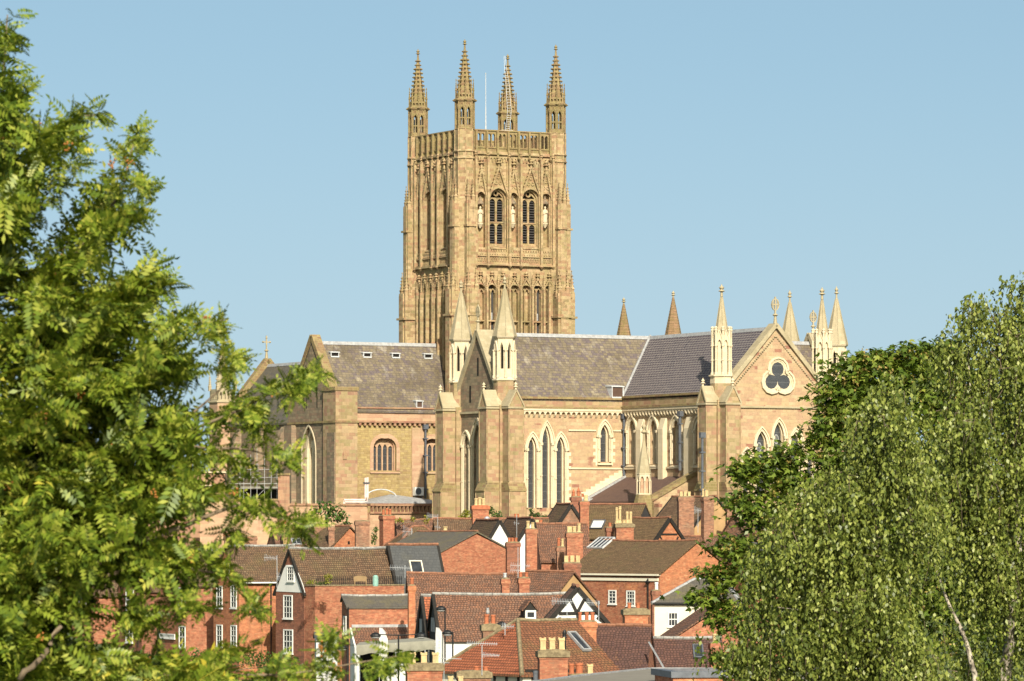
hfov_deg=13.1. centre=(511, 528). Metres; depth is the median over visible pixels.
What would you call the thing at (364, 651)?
market canopy
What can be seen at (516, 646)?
hipped red house
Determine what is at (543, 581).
tan gabled house
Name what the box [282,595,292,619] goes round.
window
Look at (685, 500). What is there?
brick house
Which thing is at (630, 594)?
window
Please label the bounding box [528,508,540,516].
conifer
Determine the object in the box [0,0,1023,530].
sky
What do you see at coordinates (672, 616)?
window
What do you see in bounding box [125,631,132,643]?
window
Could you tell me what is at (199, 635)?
tall brick house
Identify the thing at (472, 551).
brick gabled house
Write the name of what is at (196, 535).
sandstone building
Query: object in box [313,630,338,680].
white outhouse
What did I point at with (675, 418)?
clerestory window
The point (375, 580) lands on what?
water butt
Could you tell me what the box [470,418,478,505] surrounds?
lancet window
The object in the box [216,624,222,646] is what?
window
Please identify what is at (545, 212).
statue
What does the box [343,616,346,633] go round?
window
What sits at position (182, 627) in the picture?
window
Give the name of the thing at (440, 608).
street lamp
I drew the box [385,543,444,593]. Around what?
roof
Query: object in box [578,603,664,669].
purple roofed house
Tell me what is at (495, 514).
shrub
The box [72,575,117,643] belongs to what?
tall brick house
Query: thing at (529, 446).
lancet window
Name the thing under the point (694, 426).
clerestory window
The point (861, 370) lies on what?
sycamore tree
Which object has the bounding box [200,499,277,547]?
stone wall
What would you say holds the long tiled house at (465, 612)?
on the ground
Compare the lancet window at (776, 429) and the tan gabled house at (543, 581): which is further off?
the lancet window at (776, 429)
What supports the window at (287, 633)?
in the terrace house at (301, 604)
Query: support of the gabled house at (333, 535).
on the ground
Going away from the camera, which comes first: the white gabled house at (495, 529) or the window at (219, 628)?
the window at (219, 628)
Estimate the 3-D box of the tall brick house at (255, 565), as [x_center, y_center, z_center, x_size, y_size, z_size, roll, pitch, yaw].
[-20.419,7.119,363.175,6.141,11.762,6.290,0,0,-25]
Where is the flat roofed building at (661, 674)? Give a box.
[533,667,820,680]
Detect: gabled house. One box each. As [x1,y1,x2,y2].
[308,515,354,546]
[396,530,505,572]
[470,518,510,545]
[503,516,537,571]
[509,569,599,605]
[547,487,589,530]
[605,506,684,539]
[656,495,731,534]
[660,607,782,661]
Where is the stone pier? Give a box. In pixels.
[277,473,289,526]
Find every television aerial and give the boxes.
[466,641,499,656]
[552,597,575,603]
[586,598,599,622]
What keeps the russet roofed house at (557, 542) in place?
on the ground
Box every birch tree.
[692,371,995,680]
[882,271,1023,680]
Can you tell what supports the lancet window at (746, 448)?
in the cathedral
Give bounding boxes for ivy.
[370,526,378,544]
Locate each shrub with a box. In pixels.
[394,515,429,524]
[458,508,470,517]
[489,506,502,516]
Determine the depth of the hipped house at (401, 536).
414.92 m
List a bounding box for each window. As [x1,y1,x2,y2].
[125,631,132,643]
[159,633,174,639]
[179,626,185,648]
[216,586,222,608]
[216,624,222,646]
[229,586,236,608]
[230,625,236,645]
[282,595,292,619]
[283,629,293,654]
[286,566,294,581]
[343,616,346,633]
[370,434,399,473]
[421,434,434,473]
[441,197,446,248]
[460,430,470,516]
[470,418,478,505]
[490,191,505,248]
[523,192,537,248]
[524,431,540,507]
[538,420,555,507]
[553,431,568,505]
[596,419,613,464]
[607,590,616,604]
[624,415,636,466]
[625,590,635,606]
[646,415,658,466]
[667,612,677,627]
[668,414,682,466]
[691,416,696,466]
[741,447,753,494]
[753,426,770,499]
[760,357,795,394]
[770,417,787,499]
[787,427,804,495]
[804,452,816,492]
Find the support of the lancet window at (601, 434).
in the cathedral
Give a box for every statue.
[478,206,482,222]
[511,206,514,222]
[543,207,547,222]
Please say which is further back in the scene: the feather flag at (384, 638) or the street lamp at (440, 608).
the feather flag at (384, 638)
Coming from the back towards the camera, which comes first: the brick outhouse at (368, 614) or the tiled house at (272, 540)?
the tiled house at (272, 540)
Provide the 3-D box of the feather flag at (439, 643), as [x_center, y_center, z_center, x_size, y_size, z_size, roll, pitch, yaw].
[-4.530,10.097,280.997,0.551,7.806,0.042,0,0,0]
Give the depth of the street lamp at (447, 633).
270.95 m
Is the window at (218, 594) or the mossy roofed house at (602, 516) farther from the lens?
the mossy roofed house at (602, 516)
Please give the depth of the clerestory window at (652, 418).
466.94 m
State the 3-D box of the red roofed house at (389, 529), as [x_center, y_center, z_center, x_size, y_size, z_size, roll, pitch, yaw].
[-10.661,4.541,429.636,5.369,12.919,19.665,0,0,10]
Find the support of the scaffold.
attached to the cathedral
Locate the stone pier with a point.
(284, 490)
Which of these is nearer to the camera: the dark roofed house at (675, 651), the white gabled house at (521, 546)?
the dark roofed house at (675, 651)
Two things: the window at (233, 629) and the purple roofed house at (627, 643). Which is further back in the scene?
the window at (233, 629)
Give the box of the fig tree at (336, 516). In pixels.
[309,501,352,524]
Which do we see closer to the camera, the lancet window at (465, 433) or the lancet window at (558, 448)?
the lancet window at (558, 448)
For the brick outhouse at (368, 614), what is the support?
on the ground
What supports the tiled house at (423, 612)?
on the ground
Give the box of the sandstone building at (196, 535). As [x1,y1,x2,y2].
[149,466,225,547]
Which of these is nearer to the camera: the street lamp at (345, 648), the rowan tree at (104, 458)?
the rowan tree at (104, 458)
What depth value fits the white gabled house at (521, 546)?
398.64 m
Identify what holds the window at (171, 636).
in the tall brick house at (199, 635)
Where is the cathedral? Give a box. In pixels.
[208,39,847,546]
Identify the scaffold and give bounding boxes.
[231,455,277,498]
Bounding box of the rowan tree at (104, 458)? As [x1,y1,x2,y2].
[0,8,420,680]
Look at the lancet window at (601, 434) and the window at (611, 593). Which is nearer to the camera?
the window at (611, 593)
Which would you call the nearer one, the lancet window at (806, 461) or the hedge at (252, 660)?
the hedge at (252, 660)
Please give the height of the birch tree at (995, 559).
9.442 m
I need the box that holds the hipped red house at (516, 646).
[441,614,619,680]
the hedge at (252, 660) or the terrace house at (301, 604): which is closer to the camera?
the hedge at (252, 660)
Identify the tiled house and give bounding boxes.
[223,522,309,546]
[414,594,430,661]
[427,572,565,662]
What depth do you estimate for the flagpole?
514.24 m
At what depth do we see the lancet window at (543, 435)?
467.85 m
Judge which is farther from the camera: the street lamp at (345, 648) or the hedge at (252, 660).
the hedge at (252, 660)
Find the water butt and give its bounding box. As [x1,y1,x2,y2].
[373,575,377,585]
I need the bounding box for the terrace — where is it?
[403,637,592,680]
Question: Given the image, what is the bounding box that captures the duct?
[343,477,369,503]
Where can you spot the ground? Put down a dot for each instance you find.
(950, 676)
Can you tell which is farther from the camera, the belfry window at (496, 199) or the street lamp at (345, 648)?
the belfry window at (496, 199)
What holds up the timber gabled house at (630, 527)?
on the ground
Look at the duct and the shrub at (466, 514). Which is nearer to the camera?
the shrub at (466, 514)
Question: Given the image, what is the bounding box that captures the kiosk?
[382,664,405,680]
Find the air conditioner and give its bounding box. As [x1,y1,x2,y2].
[413,487,423,497]
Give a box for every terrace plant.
[316,581,327,585]
[324,574,331,583]
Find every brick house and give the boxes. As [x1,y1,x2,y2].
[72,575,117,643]
[116,583,159,653]
[159,549,222,660]
[211,544,295,679]
[562,537,733,635]
[676,489,718,555]
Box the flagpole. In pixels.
[485,73,486,128]
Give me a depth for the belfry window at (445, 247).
508.97 m
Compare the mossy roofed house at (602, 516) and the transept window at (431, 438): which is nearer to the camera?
the mossy roofed house at (602, 516)
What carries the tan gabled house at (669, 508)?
on the ground
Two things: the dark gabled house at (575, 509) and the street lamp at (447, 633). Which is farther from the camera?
the dark gabled house at (575, 509)
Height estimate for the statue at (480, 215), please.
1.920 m
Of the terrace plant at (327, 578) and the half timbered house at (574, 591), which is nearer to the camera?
the half timbered house at (574, 591)
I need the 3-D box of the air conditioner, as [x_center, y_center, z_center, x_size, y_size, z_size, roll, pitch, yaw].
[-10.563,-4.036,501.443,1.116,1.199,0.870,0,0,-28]
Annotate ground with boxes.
[65,536,1023,680]
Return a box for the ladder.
[504,58,512,130]
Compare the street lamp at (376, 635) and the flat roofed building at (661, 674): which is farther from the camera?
the street lamp at (376, 635)
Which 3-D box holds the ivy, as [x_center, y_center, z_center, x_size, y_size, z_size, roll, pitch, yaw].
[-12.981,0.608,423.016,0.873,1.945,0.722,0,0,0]
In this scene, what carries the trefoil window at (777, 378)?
in the cathedral
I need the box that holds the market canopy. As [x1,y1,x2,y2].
[355,637,434,680]
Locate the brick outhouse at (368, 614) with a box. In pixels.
[340,593,407,680]
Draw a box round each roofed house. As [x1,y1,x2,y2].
[354,508,432,546]
[405,571,524,638]
[535,520,590,569]
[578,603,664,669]
[589,503,650,549]
[653,634,722,667]
[717,512,773,562]
[726,542,776,629]
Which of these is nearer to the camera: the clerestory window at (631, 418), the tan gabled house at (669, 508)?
the tan gabled house at (669, 508)
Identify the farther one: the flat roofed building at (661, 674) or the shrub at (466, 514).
the shrub at (466, 514)
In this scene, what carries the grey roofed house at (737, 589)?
on the ground
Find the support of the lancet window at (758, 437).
in the cathedral
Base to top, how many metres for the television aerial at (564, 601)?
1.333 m
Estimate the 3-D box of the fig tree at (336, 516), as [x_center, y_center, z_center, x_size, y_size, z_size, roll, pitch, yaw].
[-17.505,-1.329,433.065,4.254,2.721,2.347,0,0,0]
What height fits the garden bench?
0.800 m
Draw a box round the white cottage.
[651,577,743,635]
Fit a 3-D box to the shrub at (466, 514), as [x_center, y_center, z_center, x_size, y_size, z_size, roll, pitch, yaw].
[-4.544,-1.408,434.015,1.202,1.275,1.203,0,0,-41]
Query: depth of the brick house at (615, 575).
389.02 m
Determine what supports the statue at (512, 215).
on the cathedral
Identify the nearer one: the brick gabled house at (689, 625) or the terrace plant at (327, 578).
the brick gabled house at (689, 625)
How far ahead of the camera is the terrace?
235.65 m
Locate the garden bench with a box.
[354,576,366,585]
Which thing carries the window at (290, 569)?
in the terrace house at (301, 604)
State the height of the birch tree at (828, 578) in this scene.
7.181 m
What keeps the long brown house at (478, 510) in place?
on the ground
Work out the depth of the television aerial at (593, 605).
282.98 m
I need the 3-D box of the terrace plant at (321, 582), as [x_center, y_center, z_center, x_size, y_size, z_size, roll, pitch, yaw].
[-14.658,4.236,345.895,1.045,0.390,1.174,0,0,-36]
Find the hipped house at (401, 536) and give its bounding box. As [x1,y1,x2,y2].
[382,525,430,545]
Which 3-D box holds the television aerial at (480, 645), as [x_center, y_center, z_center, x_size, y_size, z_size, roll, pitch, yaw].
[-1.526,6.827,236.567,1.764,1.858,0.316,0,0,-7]
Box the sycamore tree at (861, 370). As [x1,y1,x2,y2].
[659,336,1023,680]
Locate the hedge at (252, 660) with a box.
[94,644,301,673]
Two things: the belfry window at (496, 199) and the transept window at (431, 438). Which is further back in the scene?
the belfry window at (496, 199)
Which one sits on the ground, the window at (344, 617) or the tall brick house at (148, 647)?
the tall brick house at (148, 647)
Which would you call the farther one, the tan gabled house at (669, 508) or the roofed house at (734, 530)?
the tan gabled house at (669, 508)
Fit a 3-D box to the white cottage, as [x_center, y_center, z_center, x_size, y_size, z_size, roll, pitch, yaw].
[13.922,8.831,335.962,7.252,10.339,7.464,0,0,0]
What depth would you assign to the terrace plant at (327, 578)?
345.51 m
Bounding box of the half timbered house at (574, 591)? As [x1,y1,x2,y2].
[544,583,609,622]
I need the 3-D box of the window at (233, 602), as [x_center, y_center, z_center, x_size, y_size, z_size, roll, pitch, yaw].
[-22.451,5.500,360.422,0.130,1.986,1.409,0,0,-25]
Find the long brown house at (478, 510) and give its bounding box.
[432,497,548,529]
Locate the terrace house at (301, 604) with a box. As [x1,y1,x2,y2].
[272,546,404,680]
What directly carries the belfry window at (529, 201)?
in the cathedral
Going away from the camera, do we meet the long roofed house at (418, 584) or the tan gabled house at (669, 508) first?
the long roofed house at (418, 584)
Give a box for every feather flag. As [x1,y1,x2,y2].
[379,627,387,680]
[435,628,443,662]
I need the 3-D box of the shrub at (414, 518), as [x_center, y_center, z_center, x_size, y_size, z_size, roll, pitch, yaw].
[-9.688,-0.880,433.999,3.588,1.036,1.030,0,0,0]
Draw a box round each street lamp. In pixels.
[338,645,348,680]
[370,632,425,680]
[436,606,445,661]
[442,630,453,656]
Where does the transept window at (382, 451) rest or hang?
in the cathedral
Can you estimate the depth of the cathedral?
489.31 m
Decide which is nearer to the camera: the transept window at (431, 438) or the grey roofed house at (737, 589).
the grey roofed house at (737, 589)

